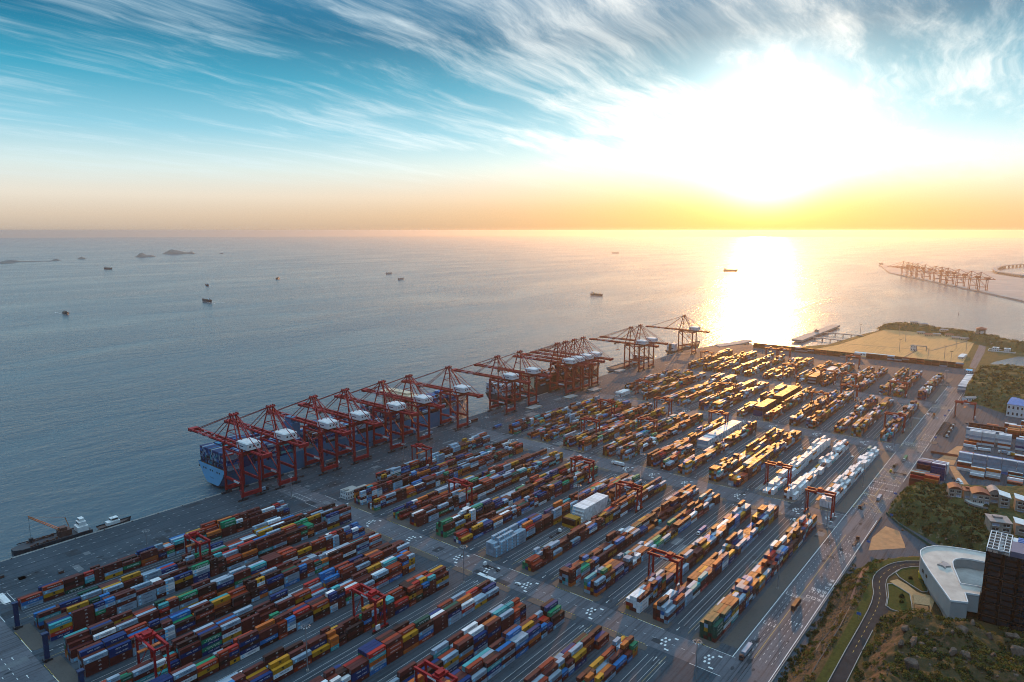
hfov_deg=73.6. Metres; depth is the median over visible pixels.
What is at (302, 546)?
shipping container
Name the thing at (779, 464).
yard crane
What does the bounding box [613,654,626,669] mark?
shipping container
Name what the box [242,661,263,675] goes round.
shipping container
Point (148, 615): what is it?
shipping container
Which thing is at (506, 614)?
shipping container
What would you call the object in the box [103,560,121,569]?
shipping container
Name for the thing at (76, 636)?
shipping container
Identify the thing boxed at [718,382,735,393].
yard crane
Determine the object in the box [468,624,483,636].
shipping container
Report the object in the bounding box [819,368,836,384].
yard crane
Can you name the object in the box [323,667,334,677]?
shipping container
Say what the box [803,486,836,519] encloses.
yard crane
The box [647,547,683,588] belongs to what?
yard crane
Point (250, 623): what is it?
shipping container
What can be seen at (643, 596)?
shipping container
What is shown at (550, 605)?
shipping container
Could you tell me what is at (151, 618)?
shipping container
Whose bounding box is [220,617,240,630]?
shipping container
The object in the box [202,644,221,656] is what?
shipping container
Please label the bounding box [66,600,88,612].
shipping container
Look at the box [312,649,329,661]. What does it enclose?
shipping container
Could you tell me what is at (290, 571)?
shipping container
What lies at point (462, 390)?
quay crane
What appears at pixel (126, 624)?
shipping container
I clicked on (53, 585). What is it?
shipping container
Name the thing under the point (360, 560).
shipping container
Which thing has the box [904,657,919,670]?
boulder
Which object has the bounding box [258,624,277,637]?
shipping container
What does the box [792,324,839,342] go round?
pier
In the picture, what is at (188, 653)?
shipping container
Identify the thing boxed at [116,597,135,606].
shipping container
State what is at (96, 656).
shipping container
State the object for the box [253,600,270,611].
shipping container
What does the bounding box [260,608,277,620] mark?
shipping container
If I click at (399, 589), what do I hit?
shipping container
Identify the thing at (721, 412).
yard crane
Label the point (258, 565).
shipping container
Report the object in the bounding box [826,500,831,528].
light mast
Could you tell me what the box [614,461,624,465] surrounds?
shipping container
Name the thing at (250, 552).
shipping container
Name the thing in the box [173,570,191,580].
shipping container
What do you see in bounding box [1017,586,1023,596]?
window
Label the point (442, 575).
shipping container
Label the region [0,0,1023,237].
sky
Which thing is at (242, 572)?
shipping container
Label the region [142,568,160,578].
shipping container
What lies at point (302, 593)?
shipping container
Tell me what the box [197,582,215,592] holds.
shipping container
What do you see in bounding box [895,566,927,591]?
lawn
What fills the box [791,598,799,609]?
shipping container
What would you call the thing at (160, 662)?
shipping container
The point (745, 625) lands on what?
verge
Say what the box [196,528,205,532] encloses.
shipping container
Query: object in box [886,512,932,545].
site fence
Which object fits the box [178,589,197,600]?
shipping container
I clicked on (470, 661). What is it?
shipping container
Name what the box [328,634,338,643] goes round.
shipping container
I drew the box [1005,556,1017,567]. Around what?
window
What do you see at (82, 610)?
shipping container
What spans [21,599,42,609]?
shipping container
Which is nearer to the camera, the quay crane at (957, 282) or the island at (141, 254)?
the quay crane at (957, 282)
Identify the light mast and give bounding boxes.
[300,624,310,671]
[460,545,466,582]
[692,639,701,681]
[776,550,783,588]
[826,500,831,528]
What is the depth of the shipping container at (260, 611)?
440.67 m
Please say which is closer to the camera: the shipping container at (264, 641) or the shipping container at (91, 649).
the shipping container at (91, 649)
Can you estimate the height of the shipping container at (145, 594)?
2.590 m
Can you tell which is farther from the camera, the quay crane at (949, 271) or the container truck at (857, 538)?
the quay crane at (949, 271)
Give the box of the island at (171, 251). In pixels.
[163,249,194,253]
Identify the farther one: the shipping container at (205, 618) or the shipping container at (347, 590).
the shipping container at (347, 590)
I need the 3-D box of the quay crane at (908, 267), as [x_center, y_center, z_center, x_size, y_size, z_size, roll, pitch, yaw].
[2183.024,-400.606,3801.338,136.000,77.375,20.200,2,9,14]
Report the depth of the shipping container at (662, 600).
445.36 m
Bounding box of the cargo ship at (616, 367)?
[607,350,647,370]
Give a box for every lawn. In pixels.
[816,557,919,681]
[886,583,912,610]
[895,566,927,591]
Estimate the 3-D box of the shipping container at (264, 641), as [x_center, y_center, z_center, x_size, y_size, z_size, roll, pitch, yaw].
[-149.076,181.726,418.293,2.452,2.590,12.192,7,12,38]
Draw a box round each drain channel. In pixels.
[810,599,852,674]
[815,610,841,650]
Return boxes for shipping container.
[20,591,42,602]
[20,596,42,605]
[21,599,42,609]
[37,606,60,617]
[37,611,60,621]
[42,580,62,591]
[42,585,63,594]
[42,588,63,598]
[43,592,64,601]
[48,616,71,629]
[49,622,72,633]
[49,625,72,637]
[49,629,72,641]
[58,596,80,608]
[61,601,81,612]
[63,573,83,583]
[63,577,83,586]
[64,581,83,590]
[64,584,84,594]
[65,629,89,642]
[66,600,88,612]
[67,634,91,648]
[69,640,93,654]
[71,604,93,616]
[71,609,93,620]
[72,613,94,624]
[73,616,94,627]
[73,620,95,631]
[77,586,98,596]
[79,642,103,656]
[80,589,101,599]
[83,649,107,664]
[83,655,108,668]
[84,659,108,672]
[84,663,108,677]
[91,621,113,634]
[93,626,115,640]
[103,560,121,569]
[103,582,123,592]
[103,632,126,646]
[107,639,130,653]
[108,645,131,657]
[108,649,131,661]
[109,653,132,666]
[110,609,131,621]
[111,588,129,596]
[114,588,135,599]
[115,593,135,603]
[115,618,137,630]
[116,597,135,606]
[116,600,136,610]
[116,604,136,613]
[121,571,140,581]
[122,557,140,566]
[123,575,142,586]
[124,621,146,634]
[130,580,149,589]
[131,636,153,647]
[132,639,153,651]
[132,662,153,676]
[133,668,153,681]
[136,584,155,595]
[136,589,155,599]
[136,592,155,602]
[137,596,156,606]
[137,609,158,621]
[138,614,159,623]
[139,548,157,556]
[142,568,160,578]
[143,573,161,581]
[148,618,159,626]
[154,629,164,637]
[156,657,166,667]
[160,645,172,654]
[161,564,177,573]
[161,619,172,627]
[165,653,177,660]
[167,658,179,667]
[168,567,186,576]
[170,609,190,620]
[171,631,193,645]
[172,664,195,680]
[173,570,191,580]
[174,538,188,544]
[174,616,194,628]
[175,621,194,632]
[175,624,195,636]
[176,635,197,648]
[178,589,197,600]
[178,640,200,654]
[178,646,200,658]
[179,594,197,604]
[179,598,197,608]
[179,650,201,662]
[180,654,201,666]
[190,601,209,612]
[191,560,208,569]
[191,578,209,588]
[194,548,208,557]
[194,604,213,615]
[194,609,214,619]
[195,612,214,623]
[195,616,214,626]
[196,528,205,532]
[196,657,218,672]
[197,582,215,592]
[197,663,218,676]
[197,667,218,681]
[199,627,220,640]
[200,520,215,527]
[200,632,221,644]
[201,636,221,648]
[201,640,221,652]
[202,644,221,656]
[207,541,222,548]
[211,594,230,605]
[215,574,233,585]
[215,606,232,618]
[217,648,228,657]
[218,672,237,681]
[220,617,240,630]
[221,623,240,634]
[222,549,238,557]
[222,627,240,638]
[222,631,241,642]
[226,554,241,563]
[227,585,245,596]
[227,643,238,652]
[232,591,250,602]
[232,596,250,606]
[233,567,250,578]
[233,604,252,615]
[237,629,258,643]
[237,634,258,646]
[238,610,254,619]
[239,541,255,549]
[239,638,258,651]
[239,642,258,655]
[240,647,259,659]
[241,612,259,625]
[241,618,259,629]
[241,621,259,633]
[242,548,257,557]
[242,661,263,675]
[249,561,266,571]
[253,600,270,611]
[254,535,269,543]
[255,618,274,631]
[256,539,271,548]
[256,603,274,614]
[258,527,272,535]
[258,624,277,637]
[259,629,277,640]
[259,633,277,645]
[259,637,277,649]
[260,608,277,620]
[262,646,283,660]
[263,652,283,665]
[264,569,280,579]
[266,555,281,564]
[266,573,283,583]
[268,654,289,668]
[269,588,287,600]
[271,659,292,675]
[273,665,292,679]
[276,560,292,568]
[276,596,294,607]
[281,548,296,557]
[282,567,298,576]
[284,640,302,654]
[288,643,308,658]
[291,649,311,664]
[293,588,310,599]
[293,605,310,616]
[293,655,311,668]
[293,659,311,671]
[294,542,309,550]
[296,610,312,622]
[297,546,311,554]
[303,577,319,587]
[307,633,326,647]
[308,582,322,591]
[309,639,326,650]
[310,537,325,545]
[311,588,326,597]
[311,598,328,610]
[312,643,329,657]
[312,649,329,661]
[318,567,334,577]
[323,573,339,583]
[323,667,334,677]
[326,577,341,587]
[327,548,342,556]
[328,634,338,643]
[337,616,355,626]
[338,563,353,572]
[340,567,356,577]
[345,583,359,593]
[345,621,363,633]
[349,658,368,674]
[349,664,368,678]
[351,569,366,579]
[351,669,368,681]
[353,556,367,565]
[355,560,370,570]
[356,575,371,583]
[360,579,374,589]
[366,562,380,572]
[367,644,385,658]
[367,650,385,663]
[369,551,383,560]
[369,654,385,667]
[369,658,385,671]
[369,662,386,675]
[373,569,388,579]
[382,557,396,566]
[384,634,402,648]
[387,562,401,572]
[387,586,402,595]
[392,620,408,631]
[393,591,405,601]
[394,595,408,607]
[397,623,414,635]
[397,661,416,677]
[397,669,413,681]
[402,628,417,642]
[413,614,429,626]
[416,619,432,632]
[417,654,432,667]
[421,658,439,669]
[424,660,442,673]
[431,566,445,574]
[431,611,447,623]
[431,640,448,654]
[436,570,448,580]
[437,598,452,608]
[441,649,458,664]
[446,602,460,614]
[446,630,463,644]
[451,590,465,601]
[456,593,471,603]
[456,635,472,649]
[461,598,474,609]
[461,621,477,634]
[462,655,478,670]
[465,657,482,672]
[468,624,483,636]
[473,629,487,643]
[475,594,486,605]
[475,612,490,625]
[476,579,489,589]
[482,581,495,592]
[484,652,500,667]
[485,586,498,597]
[485,617,500,629]
[488,637,504,649]
[492,605,506,616]
[499,608,513,620]
[499,642,514,656]
[506,625,521,638]
[513,632,528,646]
[522,620,533,631]
[526,623,540,636]
[538,656,553,672]
[542,662,557,676]
[544,599,557,611]
[547,604,560,616]
[551,609,564,621]
[565,658,574,667]
[568,641,582,656]
[572,647,586,661]
[580,632,594,645]
[584,572,595,582]
[589,655,603,668]
[594,575,605,585]
[595,632,608,645]
[601,645,614,660]
[604,665,615,681]
[609,649,622,663]
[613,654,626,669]
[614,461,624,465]
[637,591,648,602]
[657,594,668,606]
[661,599,672,611]
[664,604,675,616]
[673,593,684,604]
[698,525,706,532]
[708,612,719,625]
[712,618,723,630]
[721,605,731,617]
[741,642,752,656]
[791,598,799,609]
[978,447,990,450]
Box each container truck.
[483,561,500,571]
[548,528,561,537]
[739,648,751,660]
[852,536,859,545]
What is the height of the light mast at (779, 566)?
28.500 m
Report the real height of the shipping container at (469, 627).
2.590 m
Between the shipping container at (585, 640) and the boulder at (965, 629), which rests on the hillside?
the boulder at (965, 629)
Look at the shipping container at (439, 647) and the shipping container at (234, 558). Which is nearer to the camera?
the shipping container at (439, 647)
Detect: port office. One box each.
[340,485,357,499]
[615,389,629,396]
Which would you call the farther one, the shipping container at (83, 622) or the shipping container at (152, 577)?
the shipping container at (152, 577)
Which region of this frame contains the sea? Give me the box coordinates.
[0,236,1023,560]
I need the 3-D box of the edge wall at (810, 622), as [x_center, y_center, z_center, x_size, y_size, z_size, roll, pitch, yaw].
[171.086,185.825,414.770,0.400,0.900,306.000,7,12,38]
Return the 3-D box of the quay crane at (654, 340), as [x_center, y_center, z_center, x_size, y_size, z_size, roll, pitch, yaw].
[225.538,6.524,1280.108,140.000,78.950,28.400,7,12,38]
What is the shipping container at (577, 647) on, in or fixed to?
on the container mass
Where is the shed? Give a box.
[854,351,894,355]
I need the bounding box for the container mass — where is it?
[16,343,1023,681]
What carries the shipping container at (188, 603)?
on the container mass
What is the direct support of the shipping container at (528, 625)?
on the container mass
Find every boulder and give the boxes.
[898,639,903,647]
[901,625,908,631]
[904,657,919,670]
[909,636,916,647]
[948,647,956,655]
[955,625,968,633]
[959,650,970,660]
[985,632,993,639]
[1005,632,1021,639]
[1010,645,1023,657]
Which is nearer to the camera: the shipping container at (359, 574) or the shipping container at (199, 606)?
the shipping container at (199, 606)
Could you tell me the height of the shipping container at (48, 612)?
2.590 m
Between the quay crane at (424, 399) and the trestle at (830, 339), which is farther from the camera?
the trestle at (830, 339)
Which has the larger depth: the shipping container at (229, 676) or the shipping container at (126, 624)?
the shipping container at (126, 624)
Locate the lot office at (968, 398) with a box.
[962,396,976,401]
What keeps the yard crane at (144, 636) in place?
on the yard pavement
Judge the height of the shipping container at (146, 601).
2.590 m
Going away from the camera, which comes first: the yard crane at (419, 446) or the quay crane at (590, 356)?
the yard crane at (419, 446)
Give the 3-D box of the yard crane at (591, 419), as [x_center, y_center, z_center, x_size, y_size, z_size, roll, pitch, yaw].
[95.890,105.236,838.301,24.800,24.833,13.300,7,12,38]
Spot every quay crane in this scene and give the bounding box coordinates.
[188,412,272,501]
[224,404,308,489]
[266,395,350,475]
[298,388,382,464]
[334,380,417,452]
[361,374,444,443]
[401,365,482,430]
[451,355,530,414]
[474,350,551,406]
[513,342,588,395]
[521,340,595,391]
[530,338,604,389]
[539,336,613,387]
[589,326,658,371]
[599,324,667,368]
[646,315,709,354]
[887,261,910,274]
[894,262,915,275]
[897,263,920,276]
[900,263,926,277]
[909,264,935,279]
[917,266,945,281]
[923,267,950,282]
[928,268,959,283]
[938,269,969,286]
[949,271,982,288]
[961,272,995,290]
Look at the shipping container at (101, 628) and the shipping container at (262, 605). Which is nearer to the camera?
the shipping container at (101, 628)
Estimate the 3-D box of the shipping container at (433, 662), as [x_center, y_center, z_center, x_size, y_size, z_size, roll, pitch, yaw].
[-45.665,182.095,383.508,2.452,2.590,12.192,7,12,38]
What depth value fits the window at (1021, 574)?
393.30 m
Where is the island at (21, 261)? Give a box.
[1,260,45,261]
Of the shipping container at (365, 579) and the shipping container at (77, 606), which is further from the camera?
the shipping container at (365, 579)
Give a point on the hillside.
(888, 647)
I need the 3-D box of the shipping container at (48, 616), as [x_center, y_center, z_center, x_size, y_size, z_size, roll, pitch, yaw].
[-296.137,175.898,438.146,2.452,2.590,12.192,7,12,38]
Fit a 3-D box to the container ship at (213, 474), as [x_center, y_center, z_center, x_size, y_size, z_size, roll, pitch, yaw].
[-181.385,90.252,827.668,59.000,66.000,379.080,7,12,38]
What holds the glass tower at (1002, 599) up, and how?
on the hillside
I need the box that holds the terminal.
[879,264,1023,301]
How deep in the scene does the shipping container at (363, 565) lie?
497.47 m
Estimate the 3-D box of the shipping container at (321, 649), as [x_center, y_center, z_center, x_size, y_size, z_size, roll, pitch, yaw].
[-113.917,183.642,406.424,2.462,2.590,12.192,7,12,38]
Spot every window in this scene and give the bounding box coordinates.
[982,617,993,622]
[983,604,995,615]
[985,591,996,602]
[986,578,998,589]
[988,565,999,576]
[989,552,1001,563]
[998,621,1008,627]
[999,608,1010,619]
[1000,595,1012,607]
[1002,582,1013,593]
[1003,569,1015,580]
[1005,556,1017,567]
[1013,625,1023,631]
[1014,612,1023,624]
[1015,599,1023,610]
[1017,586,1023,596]
[1019,573,1023,583]
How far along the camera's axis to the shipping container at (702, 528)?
572.85 m
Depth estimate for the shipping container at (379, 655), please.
391.92 m
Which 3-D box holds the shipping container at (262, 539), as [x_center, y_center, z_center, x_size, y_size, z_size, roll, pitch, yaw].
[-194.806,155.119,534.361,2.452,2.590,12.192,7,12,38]
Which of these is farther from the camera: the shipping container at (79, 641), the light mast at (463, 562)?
the light mast at (463, 562)
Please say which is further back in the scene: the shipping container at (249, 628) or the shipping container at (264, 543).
the shipping container at (264, 543)
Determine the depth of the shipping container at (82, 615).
434.24 m
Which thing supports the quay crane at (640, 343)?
on the yard pavement
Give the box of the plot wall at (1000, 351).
[988,348,1015,352]
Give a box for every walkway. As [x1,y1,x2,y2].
[850,567,866,599]
[890,579,933,611]
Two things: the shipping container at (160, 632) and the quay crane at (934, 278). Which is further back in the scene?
the quay crane at (934, 278)
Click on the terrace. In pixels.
(976, 504)
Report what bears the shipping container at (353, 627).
on the container mass
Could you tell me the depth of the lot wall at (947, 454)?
771.48 m
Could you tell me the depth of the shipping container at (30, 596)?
460.08 m
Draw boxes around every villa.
[946,482,962,497]
[962,486,969,498]
[969,486,990,504]
[984,513,1012,534]
[986,485,998,503]
[998,489,1011,507]
[1013,493,1023,512]
[1013,517,1023,535]
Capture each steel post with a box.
[11,601,22,629]
[40,631,52,662]
[76,667,84,681]
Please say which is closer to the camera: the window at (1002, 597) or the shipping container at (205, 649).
the window at (1002, 597)
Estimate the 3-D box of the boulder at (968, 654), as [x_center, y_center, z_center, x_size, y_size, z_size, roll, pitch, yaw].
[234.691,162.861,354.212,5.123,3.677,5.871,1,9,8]
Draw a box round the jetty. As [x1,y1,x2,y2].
[716,339,752,346]
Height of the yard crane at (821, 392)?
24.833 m
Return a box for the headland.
[801,329,1023,369]
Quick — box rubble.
[786,569,1021,681]
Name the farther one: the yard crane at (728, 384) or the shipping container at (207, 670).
the yard crane at (728, 384)
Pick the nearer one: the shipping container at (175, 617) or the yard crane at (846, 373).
the shipping container at (175, 617)
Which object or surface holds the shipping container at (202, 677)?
on the yard pavement
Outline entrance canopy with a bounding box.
[913,594,929,608]
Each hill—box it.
[888,483,1023,551]
[964,365,1023,413]
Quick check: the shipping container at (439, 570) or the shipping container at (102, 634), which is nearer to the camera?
the shipping container at (102, 634)
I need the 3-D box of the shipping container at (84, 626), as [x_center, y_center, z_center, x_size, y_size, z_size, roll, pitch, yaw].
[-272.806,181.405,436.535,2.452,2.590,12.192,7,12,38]
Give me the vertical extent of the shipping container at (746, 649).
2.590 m
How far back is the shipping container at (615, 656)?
395.30 m
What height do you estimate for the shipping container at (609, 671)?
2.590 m
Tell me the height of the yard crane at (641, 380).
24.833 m
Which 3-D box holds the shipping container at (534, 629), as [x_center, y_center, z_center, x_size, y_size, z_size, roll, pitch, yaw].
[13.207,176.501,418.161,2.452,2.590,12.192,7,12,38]
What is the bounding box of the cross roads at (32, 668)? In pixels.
[0,368,954,681]
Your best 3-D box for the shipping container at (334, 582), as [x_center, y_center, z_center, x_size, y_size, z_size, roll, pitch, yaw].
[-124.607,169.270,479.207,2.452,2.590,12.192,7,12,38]
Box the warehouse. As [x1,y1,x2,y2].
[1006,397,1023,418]
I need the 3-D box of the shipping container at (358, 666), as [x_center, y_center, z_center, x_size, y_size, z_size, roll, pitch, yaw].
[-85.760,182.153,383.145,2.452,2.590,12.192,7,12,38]
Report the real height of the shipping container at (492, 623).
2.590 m
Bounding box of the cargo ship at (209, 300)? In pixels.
[202,298,222,303]
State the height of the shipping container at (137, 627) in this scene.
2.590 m
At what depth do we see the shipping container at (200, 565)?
492.61 m
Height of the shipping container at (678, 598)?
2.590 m
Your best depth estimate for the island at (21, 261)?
5581.44 m
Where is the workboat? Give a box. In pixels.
[96,515,130,529]
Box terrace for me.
[964,499,987,508]
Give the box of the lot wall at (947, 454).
[931,451,957,456]
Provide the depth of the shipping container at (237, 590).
462.76 m
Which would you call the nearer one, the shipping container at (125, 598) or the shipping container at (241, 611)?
the shipping container at (241, 611)
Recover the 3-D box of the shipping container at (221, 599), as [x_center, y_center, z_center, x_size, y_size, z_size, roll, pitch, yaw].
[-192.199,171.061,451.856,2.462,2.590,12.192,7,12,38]
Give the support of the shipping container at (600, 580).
on the container mass
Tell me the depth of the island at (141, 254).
6636.73 m
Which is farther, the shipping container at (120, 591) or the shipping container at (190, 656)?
the shipping container at (120, 591)
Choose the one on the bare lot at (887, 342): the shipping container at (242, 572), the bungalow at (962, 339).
the bungalow at (962, 339)
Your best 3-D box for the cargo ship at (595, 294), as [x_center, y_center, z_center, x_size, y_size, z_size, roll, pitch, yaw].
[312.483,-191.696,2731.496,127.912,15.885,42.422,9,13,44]
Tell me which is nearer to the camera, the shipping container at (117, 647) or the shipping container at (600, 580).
the shipping container at (117, 647)
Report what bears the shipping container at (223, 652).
on the container mass
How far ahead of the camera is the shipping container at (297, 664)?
395.24 m
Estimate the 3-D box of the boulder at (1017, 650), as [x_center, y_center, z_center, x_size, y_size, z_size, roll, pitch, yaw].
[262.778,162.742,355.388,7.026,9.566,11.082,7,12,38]
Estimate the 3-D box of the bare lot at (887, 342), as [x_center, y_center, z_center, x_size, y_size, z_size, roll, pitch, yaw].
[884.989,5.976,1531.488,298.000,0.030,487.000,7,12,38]
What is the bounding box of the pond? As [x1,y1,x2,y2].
[991,357,1023,365]
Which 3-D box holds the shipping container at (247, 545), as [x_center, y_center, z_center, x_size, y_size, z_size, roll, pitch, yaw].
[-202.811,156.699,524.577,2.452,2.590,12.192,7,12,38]
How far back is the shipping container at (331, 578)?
479.63 m
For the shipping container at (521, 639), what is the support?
on the container mass
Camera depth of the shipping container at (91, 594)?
458.14 m
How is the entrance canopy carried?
on the walkway at (904, 586)
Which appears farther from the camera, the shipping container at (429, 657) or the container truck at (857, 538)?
the container truck at (857, 538)
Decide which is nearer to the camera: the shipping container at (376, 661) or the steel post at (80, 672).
the steel post at (80, 672)
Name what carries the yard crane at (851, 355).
on the yard pavement
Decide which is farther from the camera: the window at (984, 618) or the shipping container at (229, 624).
the shipping container at (229, 624)
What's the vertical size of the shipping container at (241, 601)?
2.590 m
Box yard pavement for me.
[0,345,1023,681]
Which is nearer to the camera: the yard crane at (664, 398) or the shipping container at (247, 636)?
the shipping container at (247, 636)
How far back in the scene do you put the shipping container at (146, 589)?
464.06 m
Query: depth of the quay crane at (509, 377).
949.46 m
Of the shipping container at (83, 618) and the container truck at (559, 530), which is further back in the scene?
the container truck at (559, 530)
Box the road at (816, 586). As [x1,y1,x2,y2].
[0,354,962,681]
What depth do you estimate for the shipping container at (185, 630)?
430.93 m
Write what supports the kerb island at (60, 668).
on the yard pavement
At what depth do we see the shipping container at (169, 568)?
498.30 m
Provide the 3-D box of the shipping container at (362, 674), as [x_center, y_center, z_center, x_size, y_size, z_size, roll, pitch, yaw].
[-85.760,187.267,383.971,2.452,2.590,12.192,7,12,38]
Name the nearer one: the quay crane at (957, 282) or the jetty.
the jetty
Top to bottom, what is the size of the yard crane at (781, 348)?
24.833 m
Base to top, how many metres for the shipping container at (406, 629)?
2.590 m
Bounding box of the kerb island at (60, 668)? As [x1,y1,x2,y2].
[14,374,922,681]
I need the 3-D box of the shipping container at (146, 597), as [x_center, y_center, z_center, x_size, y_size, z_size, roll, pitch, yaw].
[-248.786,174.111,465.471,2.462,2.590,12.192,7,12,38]
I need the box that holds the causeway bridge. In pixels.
[992,264,1023,277]
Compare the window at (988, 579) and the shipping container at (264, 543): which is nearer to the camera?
the window at (988, 579)
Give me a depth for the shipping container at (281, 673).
385.87 m
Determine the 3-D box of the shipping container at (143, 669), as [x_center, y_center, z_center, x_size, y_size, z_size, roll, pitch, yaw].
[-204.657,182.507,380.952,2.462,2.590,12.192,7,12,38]
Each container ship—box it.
[198,384,465,485]
[485,363,599,403]
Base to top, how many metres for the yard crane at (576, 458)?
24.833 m
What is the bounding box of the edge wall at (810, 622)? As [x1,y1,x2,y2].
[771,555,855,681]
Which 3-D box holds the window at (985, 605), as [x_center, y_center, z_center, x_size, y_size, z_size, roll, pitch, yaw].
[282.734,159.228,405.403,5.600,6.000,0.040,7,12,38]
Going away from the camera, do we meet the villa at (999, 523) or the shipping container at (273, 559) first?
the shipping container at (273, 559)
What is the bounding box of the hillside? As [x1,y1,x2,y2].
[782,556,1023,681]
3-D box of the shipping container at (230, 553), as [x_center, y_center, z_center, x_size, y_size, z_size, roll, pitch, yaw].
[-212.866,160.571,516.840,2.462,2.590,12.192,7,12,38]
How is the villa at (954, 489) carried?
on the green hill at (1010, 512)
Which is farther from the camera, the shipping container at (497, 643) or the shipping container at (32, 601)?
the shipping container at (32, 601)
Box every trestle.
[811,337,841,341]
[823,332,863,336]
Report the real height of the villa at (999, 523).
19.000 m
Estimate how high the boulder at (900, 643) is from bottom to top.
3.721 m
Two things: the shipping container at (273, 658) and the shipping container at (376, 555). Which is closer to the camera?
the shipping container at (273, 658)
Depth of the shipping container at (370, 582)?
477.48 m
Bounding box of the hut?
[958,353,966,358]
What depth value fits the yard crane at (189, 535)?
515.19 m
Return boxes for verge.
[722,378,952,647]
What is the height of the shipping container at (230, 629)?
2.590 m
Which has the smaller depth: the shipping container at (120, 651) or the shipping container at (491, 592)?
the shipping container at (120, 651)
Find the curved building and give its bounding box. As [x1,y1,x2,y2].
[918,545,985,620]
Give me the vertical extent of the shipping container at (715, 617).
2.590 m
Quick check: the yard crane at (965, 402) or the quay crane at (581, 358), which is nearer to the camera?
the yard crane at (965, 402)
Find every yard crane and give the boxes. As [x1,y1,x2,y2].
[134,628,170,677]
[184,531,210,560]
[351,583,388,634]
[411,443,431,465]
[413,659,457,681]
[447,477,473,506]
[570,455,594,483]
[580,417,600,432]
[597,398,615,418]
[615,480,642,512]
[634,378,651,394]
[637,416,657,432]
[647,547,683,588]
[654,396,672,415]
[700,350,713,361]
[708,410,728,423]
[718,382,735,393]
[763,461,792,486]
[765,346,778,355]
[777,347,790,360]
[782,363,797,377]
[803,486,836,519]
[810,390,829,405]
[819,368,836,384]
[839,371,857,388]
[840,383,858,400]
[845,354,860,368]
[883,411,906,432]
[888,380,907,397]
[953,400,976,419]
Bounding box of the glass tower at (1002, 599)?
[978,530,1023,632]
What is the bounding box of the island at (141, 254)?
[135,252,155,256]
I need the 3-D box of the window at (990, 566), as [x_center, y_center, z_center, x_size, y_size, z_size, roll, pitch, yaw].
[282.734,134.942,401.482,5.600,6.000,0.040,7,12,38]
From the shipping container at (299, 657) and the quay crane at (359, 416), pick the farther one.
the quay crane at (359, 416)
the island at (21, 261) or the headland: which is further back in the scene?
the island at (21, 261)
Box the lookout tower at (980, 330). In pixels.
[976,327,986,333]
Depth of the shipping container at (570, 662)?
389.62 m
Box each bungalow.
[924,333,932,336]
[951,336,959,339]
[959,337,968,340]
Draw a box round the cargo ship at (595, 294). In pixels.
[579,292,602,295]
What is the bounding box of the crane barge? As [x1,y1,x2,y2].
[11,516,92,555]
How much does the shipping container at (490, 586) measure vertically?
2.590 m
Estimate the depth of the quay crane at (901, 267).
3880.47 m
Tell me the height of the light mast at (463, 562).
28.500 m
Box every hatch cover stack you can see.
[525,404,542,410]
[562,394,578,399]
[587,387,601,391]
[613,369,625,372]
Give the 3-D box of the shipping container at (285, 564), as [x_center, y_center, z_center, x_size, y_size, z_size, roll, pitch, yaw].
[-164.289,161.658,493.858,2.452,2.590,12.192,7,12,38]
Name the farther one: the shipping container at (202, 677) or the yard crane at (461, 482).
the yard crane at (461, 482)
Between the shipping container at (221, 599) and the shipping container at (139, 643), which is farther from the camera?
the shipping container at (221, 599)
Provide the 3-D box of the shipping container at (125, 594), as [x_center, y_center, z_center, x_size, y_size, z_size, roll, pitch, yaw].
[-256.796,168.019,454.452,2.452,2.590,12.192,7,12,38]
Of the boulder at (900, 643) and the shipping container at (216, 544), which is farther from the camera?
the shipping container at (216, 544)
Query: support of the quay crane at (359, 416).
on the yard pavement
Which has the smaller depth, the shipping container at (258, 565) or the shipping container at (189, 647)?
the shipping container at (189, 647)
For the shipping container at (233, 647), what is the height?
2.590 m
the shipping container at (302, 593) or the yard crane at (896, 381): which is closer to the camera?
the shipping container at (302, 593)
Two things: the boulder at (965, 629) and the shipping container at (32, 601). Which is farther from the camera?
the shipping container at (32, 601)
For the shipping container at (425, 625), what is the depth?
421.64 m
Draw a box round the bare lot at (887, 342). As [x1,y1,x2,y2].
[818,330,985,368]
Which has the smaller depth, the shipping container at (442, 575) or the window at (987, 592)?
the window at (987, 592)
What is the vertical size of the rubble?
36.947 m
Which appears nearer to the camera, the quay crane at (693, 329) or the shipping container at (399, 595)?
the shipping container at (399, 595)
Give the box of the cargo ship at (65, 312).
[55,310,68,314]
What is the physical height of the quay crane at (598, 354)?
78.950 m
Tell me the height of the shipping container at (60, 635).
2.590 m
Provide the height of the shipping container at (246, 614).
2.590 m
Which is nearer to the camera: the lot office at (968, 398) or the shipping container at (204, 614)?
the shipping container at (204, 614)
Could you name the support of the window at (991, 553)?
in the glass tower at (1002, 599)
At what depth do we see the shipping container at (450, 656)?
390.91 m
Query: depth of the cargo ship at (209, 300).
2462.71 m
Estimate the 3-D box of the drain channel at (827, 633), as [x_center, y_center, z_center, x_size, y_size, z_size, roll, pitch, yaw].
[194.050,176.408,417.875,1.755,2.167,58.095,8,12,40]
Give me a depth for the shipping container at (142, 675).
379.76 m
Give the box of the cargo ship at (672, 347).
[665,337,699,352]
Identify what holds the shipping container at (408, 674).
on the container mass
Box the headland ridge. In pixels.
[876,322,1023,353]
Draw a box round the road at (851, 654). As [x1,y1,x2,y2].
[828,561,918,681]
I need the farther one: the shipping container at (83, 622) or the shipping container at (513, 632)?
the shipping container at (83, 622)
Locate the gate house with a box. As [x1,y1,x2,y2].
[910,345,915,350]
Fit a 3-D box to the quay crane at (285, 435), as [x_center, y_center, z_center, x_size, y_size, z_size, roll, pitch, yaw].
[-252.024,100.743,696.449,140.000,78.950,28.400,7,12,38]
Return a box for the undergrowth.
[778,322,1023,681]
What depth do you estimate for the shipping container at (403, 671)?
375.22 m

